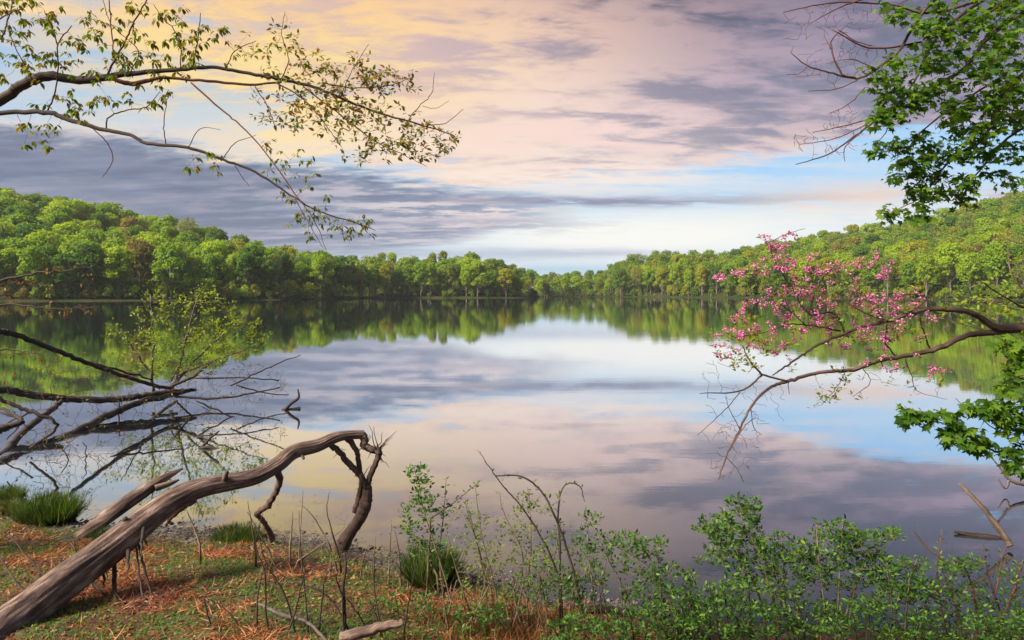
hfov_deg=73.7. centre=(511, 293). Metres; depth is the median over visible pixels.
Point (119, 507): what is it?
broken log
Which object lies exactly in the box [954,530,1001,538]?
sunken stick
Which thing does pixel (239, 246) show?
budding tree
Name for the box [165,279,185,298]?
lakeside bush
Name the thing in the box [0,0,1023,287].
sky
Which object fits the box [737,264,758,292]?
broadleaf tree
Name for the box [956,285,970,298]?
lakeside bush
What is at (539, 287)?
broadleaf tree
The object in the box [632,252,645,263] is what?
budding tree
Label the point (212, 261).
slender tree
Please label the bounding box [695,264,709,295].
slender tree
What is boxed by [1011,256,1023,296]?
budding tree
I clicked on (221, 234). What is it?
broadleaf tree
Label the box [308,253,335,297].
broadleaf tree
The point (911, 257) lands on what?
slender tree
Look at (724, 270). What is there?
broadleaf tree
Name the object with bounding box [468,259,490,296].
broadleaf tree
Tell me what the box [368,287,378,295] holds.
lakeside bush
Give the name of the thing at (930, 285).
lakeside bush
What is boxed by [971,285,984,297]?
lakeside bush
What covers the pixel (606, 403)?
water
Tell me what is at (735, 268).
broadleaf tree
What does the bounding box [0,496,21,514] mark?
grass tussock
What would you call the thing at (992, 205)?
broadleaf tree
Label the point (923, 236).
broadleaf tree
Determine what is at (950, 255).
broadleaf tree
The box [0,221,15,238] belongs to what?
broadleaf tree
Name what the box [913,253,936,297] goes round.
slender tree
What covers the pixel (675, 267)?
slender tree
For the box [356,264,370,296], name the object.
broadleaf tree
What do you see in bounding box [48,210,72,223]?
broadleaf tree
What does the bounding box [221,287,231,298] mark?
lakeside bush
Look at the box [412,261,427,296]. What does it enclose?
slender tree
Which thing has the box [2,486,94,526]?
grass tussock
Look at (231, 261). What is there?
broadleaf tree
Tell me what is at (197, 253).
broadleaf tree
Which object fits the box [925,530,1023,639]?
twiggy shrub
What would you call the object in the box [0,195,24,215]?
broadleaf tree
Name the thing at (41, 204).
broadleaf tree
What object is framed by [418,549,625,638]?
dry stalks
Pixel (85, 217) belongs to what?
budding tree
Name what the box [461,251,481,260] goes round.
broadleaf tree
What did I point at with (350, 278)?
broadleaf tree
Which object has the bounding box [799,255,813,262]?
budding tree
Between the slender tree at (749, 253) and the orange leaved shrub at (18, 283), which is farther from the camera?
the slender tree at (749, 253)
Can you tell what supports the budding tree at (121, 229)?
on the hills
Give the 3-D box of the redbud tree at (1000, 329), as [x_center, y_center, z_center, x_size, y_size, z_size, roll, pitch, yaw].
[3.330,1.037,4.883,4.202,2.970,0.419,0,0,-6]
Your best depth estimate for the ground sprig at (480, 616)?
3.94 m
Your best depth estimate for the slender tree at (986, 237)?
294.60 m
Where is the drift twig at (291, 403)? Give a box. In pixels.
[282,389,300,409]
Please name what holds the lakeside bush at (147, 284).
on the hills
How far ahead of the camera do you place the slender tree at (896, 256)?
287.13 m
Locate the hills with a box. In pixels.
[0,231,1023,300]
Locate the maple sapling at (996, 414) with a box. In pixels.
[894,331,1023,481]
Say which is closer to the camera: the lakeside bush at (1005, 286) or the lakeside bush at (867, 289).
the lakeside bush at (1005, 286)
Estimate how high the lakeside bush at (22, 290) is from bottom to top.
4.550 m
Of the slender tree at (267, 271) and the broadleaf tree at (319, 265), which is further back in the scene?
the broadleaf tree at (319, 265)
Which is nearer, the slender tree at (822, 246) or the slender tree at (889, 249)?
the slender tree at (889, 249)
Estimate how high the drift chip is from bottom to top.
0.261 m
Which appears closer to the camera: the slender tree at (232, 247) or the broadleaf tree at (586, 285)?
the slender tree at (232, 247)
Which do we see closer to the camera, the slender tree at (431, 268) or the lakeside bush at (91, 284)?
the lakeside bush at (91, 284)
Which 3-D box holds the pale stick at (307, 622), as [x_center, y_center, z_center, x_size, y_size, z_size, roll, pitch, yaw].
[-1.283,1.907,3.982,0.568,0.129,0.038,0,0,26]
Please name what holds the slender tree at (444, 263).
on the hills
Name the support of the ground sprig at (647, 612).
on the bank
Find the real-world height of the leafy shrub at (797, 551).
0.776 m
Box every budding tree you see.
[78,214,90,221]
[112,227,130,236]
[176,219,199,233]
[229,238,247,251]
[267,253,283,282]
[282,246,302,260]
[385,262,396,295]
[437,272,449,289]
[524,279,532,295]
[630,265,642,287]
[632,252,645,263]
[777,246,787,254]
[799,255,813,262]
[833,233,847,242]
[876,255,896,296]
[894,251,907,278]
[907,223,922,232]
[927,225,943,242]
[955,219,973,230]
[957,213,975,229]
[960,242,974,252]
[996,229,1014,241]
[1007,235,1023,242]
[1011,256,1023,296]
[1013,215,1023,224]
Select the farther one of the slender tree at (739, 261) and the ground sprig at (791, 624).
the slender tree at (739, 261)
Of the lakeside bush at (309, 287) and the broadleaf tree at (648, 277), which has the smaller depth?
the lakeside bush at (309, 287)
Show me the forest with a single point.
(553, 286)
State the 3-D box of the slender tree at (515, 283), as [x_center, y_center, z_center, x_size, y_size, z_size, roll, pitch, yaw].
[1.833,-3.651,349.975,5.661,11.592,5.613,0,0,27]
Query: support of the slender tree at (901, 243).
on the hills
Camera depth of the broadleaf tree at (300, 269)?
260.41 m
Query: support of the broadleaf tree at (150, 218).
on the hills
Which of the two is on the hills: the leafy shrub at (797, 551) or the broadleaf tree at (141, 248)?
the broadleaf tree at (141, 248)
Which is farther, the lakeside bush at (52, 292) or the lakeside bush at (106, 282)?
the lakeside bush at (106, 282)
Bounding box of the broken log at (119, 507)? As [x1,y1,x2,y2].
[73,468,182,538]
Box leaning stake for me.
[958,482,1013,546]
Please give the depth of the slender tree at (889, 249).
317.76 m
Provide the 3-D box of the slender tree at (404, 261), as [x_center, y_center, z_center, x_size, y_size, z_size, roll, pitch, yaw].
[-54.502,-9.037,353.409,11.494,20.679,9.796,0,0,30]
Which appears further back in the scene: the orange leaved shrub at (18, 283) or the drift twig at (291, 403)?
the drift twig at (291, 403)
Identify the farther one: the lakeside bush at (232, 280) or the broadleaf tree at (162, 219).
the broadleaf tree at (162, 219)
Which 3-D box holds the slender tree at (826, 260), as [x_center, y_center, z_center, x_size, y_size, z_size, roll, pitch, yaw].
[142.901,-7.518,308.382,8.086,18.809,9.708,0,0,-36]
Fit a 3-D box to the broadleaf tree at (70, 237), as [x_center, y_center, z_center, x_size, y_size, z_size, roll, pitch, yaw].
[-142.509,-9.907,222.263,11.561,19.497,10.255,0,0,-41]
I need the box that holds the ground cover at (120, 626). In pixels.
[0,517,972,639]
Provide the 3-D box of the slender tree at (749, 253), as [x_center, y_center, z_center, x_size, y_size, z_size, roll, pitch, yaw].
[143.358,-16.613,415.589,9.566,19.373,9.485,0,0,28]
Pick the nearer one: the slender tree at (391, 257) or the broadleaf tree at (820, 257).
the broadleaf tree at (820, 257)
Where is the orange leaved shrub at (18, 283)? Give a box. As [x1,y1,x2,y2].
[0,261,100,387]
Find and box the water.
[0,297,1023,635]
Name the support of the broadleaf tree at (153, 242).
on the hills
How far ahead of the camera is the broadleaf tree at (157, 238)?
239.03 m
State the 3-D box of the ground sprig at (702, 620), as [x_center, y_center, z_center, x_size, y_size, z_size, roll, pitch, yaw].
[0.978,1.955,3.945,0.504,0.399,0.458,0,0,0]
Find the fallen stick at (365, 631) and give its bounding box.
[339,619,403,639]
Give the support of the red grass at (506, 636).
on the bank
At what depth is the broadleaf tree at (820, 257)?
364.12 m
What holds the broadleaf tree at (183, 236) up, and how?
on the hills
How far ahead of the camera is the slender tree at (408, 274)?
342.23 m
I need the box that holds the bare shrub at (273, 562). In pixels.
[187,491,352,573]
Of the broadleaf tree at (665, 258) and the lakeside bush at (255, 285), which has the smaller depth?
the lakeside bush at (255, 285)
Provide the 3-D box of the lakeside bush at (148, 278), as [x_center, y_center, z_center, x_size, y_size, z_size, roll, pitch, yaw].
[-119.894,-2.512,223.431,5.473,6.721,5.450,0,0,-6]
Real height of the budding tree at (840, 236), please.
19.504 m
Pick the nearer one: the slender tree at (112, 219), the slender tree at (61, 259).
the slender tree at (61, 259)
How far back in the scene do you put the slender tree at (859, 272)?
302.51 m
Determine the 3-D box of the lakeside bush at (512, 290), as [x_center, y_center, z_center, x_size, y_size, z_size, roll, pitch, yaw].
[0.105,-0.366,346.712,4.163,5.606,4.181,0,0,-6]
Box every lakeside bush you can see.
[0,287,12,298]
[3,281,19,296]
[12,273,33,292]
[17,286,28,297]
[28,289,40,298]
[31,277,56,298]
[43,283,57,299]
[50,276,64,290]
[73,284,86,294]
[80,288,93,298]
[83,278,95,287]
[93,287,103,297]
[100,280,118,292]
[102,283,114,297]
[117,284,128,296]
[128,285,140,297]
[137,276,153,292]
[140,282,153,294]
[155,280,175,297]
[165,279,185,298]
[182,287,192,297]
[190,282,201,294]
[200,279,217,296]
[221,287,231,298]
[224,278,240,289]
[229,286,239,298]
[237,285,251,298]
[250,283,262,295]
[259,281,278,297]
[270,285,286,298]
[277,283,288,298]
[281,280,299,294]
[294,288,303,298]
[302,282,315,297]
[309,281,326,297]
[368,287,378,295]
[417,286,425,293]
[435,287,441,295]
[459,284,469,295]
[483,285,496,293]
[508,287,515,296]
[667,285,676,293]
[681,286,690,294]
[689,288,698,294]
[739,287,746,295]
[848,286,859,297]
[860,286,871,294]
[879,283,891,293]
[885,278,899,293]
[907,286,919,297]
[925,277,942,289]
[939,287,951,297]
[942,275,959,290]
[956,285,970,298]
[969,281,989,295]
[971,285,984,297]
[986,284,1001,296]
[990,286,1000,297]
[998,284,1015,298]
[999,278,1019,296]
[1009,284,1023,297]
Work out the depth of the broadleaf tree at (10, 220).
251.92 m
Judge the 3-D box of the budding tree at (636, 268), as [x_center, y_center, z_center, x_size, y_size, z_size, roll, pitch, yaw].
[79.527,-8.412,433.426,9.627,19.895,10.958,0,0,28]
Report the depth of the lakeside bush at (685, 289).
390.36 m
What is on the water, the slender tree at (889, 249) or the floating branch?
the floating branch
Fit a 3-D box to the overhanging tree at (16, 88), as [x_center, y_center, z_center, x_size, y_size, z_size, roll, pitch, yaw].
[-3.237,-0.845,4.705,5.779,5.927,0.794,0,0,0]
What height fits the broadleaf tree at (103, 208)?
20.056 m
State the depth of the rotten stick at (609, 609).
4.55 m
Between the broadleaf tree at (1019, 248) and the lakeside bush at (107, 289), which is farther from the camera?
the broadleaf tree at (1019, 248)
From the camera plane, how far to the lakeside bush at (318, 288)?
262.36 m
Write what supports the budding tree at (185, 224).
on the hills
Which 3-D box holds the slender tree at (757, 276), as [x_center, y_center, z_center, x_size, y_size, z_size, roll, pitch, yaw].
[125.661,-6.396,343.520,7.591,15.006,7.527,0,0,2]
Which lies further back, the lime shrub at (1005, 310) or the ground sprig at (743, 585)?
the lime shrub at (1005, 310)
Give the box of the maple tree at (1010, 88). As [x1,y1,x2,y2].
[783,0,1023,229]
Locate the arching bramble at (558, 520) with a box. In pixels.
[477,450,586,636]
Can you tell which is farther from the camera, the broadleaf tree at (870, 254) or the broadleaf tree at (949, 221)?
the broadleaf tree at (949, 221)
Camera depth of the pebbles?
5.76 m
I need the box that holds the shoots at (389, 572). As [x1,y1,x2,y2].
[318,520,406,586]
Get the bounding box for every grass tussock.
[0,481,30,500]
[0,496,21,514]
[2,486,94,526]
[86,522,114,539]
[206,520,265,543]
[390,539,475,590]
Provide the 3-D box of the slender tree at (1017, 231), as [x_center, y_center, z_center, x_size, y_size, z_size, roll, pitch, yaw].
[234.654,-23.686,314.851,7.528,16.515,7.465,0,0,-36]
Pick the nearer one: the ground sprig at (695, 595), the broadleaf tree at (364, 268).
the ground sprig at (695, 595)
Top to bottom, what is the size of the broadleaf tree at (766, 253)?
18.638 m
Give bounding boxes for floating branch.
[992,459,1023,488]
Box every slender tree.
[0,247,26,296]
[16,245,48,298]
[26,229,60,267]
[35,245,57,278]
[50,252,79,298]
[70,242,104,297]
[79,220,103,230]
[102,212,118,228]
[102,237,131,289]
[105,229,123,238]
[120,215,144,235]
[160,225,177,238]
[202,252,222,294]
[219,240,237,271]
[235,252,257,297]
[260,259,276,297]
[349,267,367,297]
[378,264,393,296]
[387,252,396,263]
[392,264,402,294]
[396,256,413,293]
[400,264,415,295]
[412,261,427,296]
[423,261,436,296]
[435,258,452,278]
[446,263,460,294]
[459,264,472,296]
[484,269,497,296]
[511,275,520,295]
[560,275,568,296]
[651,257,660,268]
[668,262,683,294]
[682,269,696,295]
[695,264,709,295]
[732,257,747,267]
[738,266,752,296]
[742,250,754,259]
[755,266,765,293]
[759,268,771,295]
[787,241,799,258]
[814,242,828,252]
[817,256,838,288]
[854,257,865,292]
[860,262,879,294]
[862,233,881,246]
[883,244,903,255]
[885,251,899,291]
[895,241,907,248]
[897,255,917,282]
[898,260,921,297]
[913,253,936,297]
[956,252,982,297]
[958,202,973,216]
[973,216,991,230]
[974,213,987,226]
[980,230,1001,244]
[981,241,1013,297]
[993,218,1013,229]
[1008,204,1023,215]
[1010,213,1023,227]
[1011,224,1023,236]
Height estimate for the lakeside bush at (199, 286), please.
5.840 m
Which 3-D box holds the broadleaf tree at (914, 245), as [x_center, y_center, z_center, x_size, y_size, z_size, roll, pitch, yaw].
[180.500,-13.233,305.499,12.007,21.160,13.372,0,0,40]
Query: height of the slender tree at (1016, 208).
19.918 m
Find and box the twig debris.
[147,520,491,588]
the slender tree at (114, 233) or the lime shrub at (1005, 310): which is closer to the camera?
the lime shrub at (1005, 310)
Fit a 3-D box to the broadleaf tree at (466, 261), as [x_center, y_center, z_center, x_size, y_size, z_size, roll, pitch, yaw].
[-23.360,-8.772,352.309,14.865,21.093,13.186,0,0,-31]
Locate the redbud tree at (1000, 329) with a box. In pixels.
[699,229,1023,481]
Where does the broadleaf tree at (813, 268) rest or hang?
on the hills
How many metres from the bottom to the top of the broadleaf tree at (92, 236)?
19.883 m
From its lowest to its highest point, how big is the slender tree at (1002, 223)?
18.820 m
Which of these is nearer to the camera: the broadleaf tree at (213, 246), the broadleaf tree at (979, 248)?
the broadleaf tree at (213, 246)
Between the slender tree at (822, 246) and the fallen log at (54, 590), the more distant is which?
the slender tree at (822, 246)
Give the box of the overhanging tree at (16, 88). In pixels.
[0,0,461,248]
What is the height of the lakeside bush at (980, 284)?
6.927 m
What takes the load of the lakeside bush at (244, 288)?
on the hills
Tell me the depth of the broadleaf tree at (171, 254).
213.89 m
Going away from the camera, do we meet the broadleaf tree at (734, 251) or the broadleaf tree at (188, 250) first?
the broadleaf tree at (188, 250)
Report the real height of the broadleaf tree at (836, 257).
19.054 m
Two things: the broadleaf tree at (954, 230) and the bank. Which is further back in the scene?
the broadleaf tree at (954, 230)
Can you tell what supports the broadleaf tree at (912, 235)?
on the hills
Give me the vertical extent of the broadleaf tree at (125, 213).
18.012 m
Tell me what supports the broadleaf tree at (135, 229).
on the hills
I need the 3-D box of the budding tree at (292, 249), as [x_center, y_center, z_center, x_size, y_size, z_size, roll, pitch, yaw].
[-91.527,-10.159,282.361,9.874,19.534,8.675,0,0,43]
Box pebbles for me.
[20,508,680,629]
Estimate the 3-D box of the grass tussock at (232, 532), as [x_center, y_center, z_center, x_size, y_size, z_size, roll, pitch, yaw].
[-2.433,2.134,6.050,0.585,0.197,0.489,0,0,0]
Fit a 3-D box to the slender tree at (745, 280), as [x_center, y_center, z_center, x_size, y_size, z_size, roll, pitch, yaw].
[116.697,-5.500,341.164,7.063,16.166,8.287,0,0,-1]
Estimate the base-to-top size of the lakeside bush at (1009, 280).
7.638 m
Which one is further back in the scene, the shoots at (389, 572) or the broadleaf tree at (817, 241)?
the broadleaf tree at (817, 241)
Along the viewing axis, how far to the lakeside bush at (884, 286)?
280.03 m
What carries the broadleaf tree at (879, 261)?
on the hills
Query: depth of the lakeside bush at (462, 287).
347.81 m
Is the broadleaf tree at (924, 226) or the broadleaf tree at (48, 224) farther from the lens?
the broadleaf tree at (924, 226)
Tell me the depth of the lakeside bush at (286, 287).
241.28 m
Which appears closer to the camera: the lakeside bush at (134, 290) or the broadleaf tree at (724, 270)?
the lakeside bush at (134, 290)
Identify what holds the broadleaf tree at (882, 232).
on the hills
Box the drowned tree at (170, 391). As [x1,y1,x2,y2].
[0,329,299,493]
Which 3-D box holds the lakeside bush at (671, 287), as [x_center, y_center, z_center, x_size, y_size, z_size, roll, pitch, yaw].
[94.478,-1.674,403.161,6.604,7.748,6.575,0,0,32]
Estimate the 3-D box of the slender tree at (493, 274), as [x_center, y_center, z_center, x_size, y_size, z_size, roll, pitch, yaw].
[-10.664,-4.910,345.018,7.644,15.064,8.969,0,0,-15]
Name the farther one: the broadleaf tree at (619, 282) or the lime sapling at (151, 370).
the broadleaf tree at (619, 282)
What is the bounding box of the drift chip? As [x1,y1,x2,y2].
[198,431,219,448]
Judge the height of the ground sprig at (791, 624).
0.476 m
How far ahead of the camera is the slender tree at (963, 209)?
430.25 m
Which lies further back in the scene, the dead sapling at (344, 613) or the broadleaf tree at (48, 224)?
the broadleaf tree at (48, 224)
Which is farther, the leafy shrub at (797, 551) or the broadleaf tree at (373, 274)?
the broadleaf tree at (373, 274)
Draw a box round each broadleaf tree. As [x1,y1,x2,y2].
[0,190,18,200]
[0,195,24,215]
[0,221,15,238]
[0,237,33,287]
[0,241,8,275]
[2,203,33,217]
[4,212,32,236]
[8,208,32,218]
[12,222,46,239]
[18,193,35,213]
[32,200,49,216]
[36,216,56,224]
[38,195,52,211]
[40,203,76,222]
[41,222,54,230]
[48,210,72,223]
[49,199,78,220]
[52,221,87,238]
[54,238,97,293]
[58,233,84,289]
[69,199,93,219]
[69,219,84,226]
[75,229,106,244]
[82,243,110,286]
[89,211,112,232]
[95,202,115,214]
[100,244,137,297]
[115,209,135,218]
[125,225,148,236]
[125,237,157,294]
[134,233,169,272]
[134,238,162,281]
[136,215,158,230]
[137,231,175,242]
[138,218,147,229]
[149,221,171,234]
[149,241,189,298]
[152,218,168,228]
[162,214,179,229]
[173,231,202,243]
[182,246,200,272]
[182,254,206,296]
[188,227,207,239]
[190,248,207,269]
[198,239,232,277]
[203,228,229,241]
[223,252,244,287]
[236,245,267,295]
[272,250,292,290]
[288,260,313,287]
[292,256,310,280]
[305,251,328,290]
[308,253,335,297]
[329,255,358,280]
[329,259,347,286]
[342,264,362,296]
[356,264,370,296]
[366,265,377,296]
[437,250,447,264]
[457,256,480,294]
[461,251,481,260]
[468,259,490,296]
[495,268,514,296]
[535,279,544,292]
[570,276,582,295]
[580,279,589,295]
[592,277,603,291]
[604,278,611,292]
[610,267,627,295]
[638,265,655,291]
[642,269,656,293]
[652,267,671,292]
[657,254,670,263]
[671,253,684,262]
[678,257,689,274]
[699,260,714,292]
[708,265,721,293]
[719,263,735,290]
[726,263,738,290]
[729,248,743,256]
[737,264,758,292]
[759,250,772,255]
[763,244,777,255]
[769,262,788,290]
[788,259,812,296]
[792,249,803,258]
[799,236,811,244]
[804,262,821,294]
[811,252,824,284]
[813,237,831,251]
[816,230,828,238]
[830,242,846,252]
[833,252,849,275]
[836,255,856,284]
[839,265,860,283]
[843,224,859,233]
[846,238,860,245]
[852,245,869,276]
[859,223,873,234]
[863,258,886,291]
[864,251,882,261]
[869,241,886,251]
[873,229,889,235]
[902,240,928,254]
[902,240,929,251]
[903,231,922,242]
[916,230,934,242]
[919,223,936,245]
[929,217,947,231]
[933,241,965,293]
[936,207,952,217]
[940,216,958,227]
[948,227,963,235]
[953,229,972,240]
[963,234,978,246]
[972,242,985,254]
[972,253,987,278]
[976,224,1000,240]
[981,197,1003,213]
[989,235,1008,243]
[999,211,1012,216]
[1001,244,1023,283]
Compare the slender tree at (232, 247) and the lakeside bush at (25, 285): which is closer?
the lakeside bush at (25, 285)
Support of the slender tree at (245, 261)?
on the hills
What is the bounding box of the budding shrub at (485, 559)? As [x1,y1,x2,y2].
[442,484,578,627]
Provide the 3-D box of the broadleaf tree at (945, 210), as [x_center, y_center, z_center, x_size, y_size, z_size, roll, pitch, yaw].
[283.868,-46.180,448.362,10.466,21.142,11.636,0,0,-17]
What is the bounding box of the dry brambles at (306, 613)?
[204,512,423,639]
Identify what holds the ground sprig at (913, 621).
on the bank
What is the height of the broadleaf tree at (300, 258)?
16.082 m
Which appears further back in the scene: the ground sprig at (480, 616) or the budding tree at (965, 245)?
the budding tree at (965, 245)
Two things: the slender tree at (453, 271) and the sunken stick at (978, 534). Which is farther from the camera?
the slender tree at (453, 271)
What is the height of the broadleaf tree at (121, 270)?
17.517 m
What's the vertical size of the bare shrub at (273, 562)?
0.833 m
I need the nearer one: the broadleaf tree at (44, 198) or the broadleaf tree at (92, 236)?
the broadleaf tree at (92, 236)
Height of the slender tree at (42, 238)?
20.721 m
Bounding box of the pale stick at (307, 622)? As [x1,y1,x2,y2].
[255,600,326,639]
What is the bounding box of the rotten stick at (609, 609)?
[580,604,629,615]
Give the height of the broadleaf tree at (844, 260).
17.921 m
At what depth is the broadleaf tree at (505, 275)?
343.89 m
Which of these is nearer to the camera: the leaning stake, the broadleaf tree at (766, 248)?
the leaning stake
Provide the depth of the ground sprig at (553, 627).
3.74 m
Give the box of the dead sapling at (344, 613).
[335,553,346,631]
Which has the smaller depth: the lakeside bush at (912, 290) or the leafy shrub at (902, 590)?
the leafy shrub at (902, 590)
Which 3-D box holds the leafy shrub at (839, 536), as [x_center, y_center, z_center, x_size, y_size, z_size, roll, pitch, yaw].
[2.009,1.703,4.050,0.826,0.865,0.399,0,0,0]
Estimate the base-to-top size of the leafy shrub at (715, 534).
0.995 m
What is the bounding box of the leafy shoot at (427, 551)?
[394,461,479,601]
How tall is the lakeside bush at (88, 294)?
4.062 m
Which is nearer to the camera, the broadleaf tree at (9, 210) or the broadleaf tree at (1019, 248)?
the broadleaf tree at (1019, 248)
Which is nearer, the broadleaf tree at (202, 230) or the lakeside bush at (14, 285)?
the lakeside bush at (14, 285)
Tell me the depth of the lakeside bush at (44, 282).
200.41 m
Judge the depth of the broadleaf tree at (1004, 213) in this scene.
363.97 m
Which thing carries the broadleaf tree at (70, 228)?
on the hills
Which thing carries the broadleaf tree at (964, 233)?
on the hills
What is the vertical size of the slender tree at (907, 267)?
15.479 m
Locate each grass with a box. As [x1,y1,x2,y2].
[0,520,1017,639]
[389,586,608,639]
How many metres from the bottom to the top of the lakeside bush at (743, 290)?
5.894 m
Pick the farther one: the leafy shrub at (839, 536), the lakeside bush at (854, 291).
the lakeside bush at (854, 291)
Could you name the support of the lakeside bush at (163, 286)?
on the hills
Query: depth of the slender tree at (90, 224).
278.52 m
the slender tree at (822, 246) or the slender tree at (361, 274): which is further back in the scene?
the slender tree at (822, 246)
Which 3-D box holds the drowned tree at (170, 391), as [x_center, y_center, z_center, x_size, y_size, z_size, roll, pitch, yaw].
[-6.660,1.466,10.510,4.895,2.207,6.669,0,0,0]
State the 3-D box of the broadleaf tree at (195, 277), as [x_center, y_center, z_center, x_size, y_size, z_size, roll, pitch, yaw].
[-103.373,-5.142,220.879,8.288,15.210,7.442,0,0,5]
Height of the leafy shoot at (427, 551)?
1.169 m
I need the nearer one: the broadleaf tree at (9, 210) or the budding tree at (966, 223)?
the broadleaf tree at (9, 210)
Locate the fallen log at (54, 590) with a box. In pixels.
[0,426,391,639]
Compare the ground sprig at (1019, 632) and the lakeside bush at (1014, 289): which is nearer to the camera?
the ground sprig at (1019, 632)
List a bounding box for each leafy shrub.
[351,584,453,623]
[493,554,599,637]
[553,506,636,637]
[602,528,706,639]
[689,492,787,639]
[745,528,818,639]
[789,514,906,639]
[861,554,945,639]
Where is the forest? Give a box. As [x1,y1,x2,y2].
[0,187,1023,298]
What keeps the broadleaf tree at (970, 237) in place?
on the hills
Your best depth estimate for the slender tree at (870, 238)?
397.11 m
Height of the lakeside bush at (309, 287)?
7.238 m
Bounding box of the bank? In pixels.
[0,518,1023,639]
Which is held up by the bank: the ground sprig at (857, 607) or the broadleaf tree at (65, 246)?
the ground sprig at (857, 607)
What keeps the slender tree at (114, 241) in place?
on the hills
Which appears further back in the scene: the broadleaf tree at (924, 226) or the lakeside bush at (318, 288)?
the broadleaf tree at (924, 226)
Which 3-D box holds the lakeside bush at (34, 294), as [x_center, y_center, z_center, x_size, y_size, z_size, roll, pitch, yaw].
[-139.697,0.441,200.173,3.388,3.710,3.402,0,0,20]
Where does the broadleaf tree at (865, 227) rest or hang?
on the hills
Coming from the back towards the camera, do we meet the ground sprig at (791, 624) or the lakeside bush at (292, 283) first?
the lakeside bush at (292, 283)
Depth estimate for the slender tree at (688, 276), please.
387.79 m
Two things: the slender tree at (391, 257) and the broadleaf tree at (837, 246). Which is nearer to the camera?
the slender tree at (391, 257)
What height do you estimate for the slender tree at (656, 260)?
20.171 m
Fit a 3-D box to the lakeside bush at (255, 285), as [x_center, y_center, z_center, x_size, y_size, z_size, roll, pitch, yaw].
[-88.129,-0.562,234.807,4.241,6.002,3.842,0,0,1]
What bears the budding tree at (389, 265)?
on the hills
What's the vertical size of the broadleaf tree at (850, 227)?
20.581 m
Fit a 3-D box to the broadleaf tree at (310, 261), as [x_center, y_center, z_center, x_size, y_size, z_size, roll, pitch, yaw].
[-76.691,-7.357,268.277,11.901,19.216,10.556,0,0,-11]
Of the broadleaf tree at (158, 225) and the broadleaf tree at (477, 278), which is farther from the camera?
the broadleaf tree at (477, 278)
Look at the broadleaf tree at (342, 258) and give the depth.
303.17 m
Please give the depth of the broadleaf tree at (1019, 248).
233.02 m
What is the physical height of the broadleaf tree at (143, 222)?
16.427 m
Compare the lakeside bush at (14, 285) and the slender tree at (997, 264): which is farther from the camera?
the slender tree at (997, 264)
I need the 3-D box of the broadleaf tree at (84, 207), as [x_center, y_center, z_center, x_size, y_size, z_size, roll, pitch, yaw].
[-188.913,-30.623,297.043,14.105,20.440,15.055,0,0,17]
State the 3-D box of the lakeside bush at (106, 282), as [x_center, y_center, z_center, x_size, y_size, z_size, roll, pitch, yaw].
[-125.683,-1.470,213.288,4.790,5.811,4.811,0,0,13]
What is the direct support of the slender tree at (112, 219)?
on the hills
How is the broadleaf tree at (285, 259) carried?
on the hills
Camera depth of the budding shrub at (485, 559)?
4.20 m
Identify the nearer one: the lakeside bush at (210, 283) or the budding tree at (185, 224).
the lakeside bush at (210, 283)
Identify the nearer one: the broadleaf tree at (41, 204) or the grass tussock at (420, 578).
the grass tussock at (420, 578)
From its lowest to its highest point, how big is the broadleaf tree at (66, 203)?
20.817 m
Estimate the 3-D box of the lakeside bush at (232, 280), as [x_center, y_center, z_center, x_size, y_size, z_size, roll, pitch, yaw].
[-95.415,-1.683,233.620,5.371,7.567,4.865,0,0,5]
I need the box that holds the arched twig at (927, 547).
[913,530,957,568]
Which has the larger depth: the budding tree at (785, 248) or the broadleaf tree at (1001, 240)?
the budding tree at (785, 248)
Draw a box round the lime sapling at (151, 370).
[101,278,272,391]
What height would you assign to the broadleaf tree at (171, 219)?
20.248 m
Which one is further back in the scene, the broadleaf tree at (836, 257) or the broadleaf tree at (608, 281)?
the broadleaf tree at (608, 281)
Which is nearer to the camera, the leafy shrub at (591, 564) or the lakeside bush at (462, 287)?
the leafy shrub at (591, 564)
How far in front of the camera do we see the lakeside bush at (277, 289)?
238.67 m
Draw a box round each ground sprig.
[448,602,510,639]
[538,610,610,639]
[594,600,668,639]
[643,612,714,639]
[659,586,730,639]
[691,574,763,639]
[712,599,785,639]
[766,594,840,639]
[812,592,890,639]
[873,602,948,639]
[940,609,1007,639]
[977,607,1023,639]
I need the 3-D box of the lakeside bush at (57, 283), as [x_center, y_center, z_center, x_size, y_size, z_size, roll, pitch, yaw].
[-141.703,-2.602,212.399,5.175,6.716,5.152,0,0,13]
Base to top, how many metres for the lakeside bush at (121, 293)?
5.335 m
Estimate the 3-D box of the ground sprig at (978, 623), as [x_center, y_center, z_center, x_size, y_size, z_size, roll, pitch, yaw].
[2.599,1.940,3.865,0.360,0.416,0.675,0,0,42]
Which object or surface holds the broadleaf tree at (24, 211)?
on the hills
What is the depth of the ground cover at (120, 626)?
4.54 m
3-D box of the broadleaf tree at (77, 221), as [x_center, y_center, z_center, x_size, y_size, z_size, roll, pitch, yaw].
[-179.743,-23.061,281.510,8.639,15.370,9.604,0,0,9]
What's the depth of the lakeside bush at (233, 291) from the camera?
227.00 m

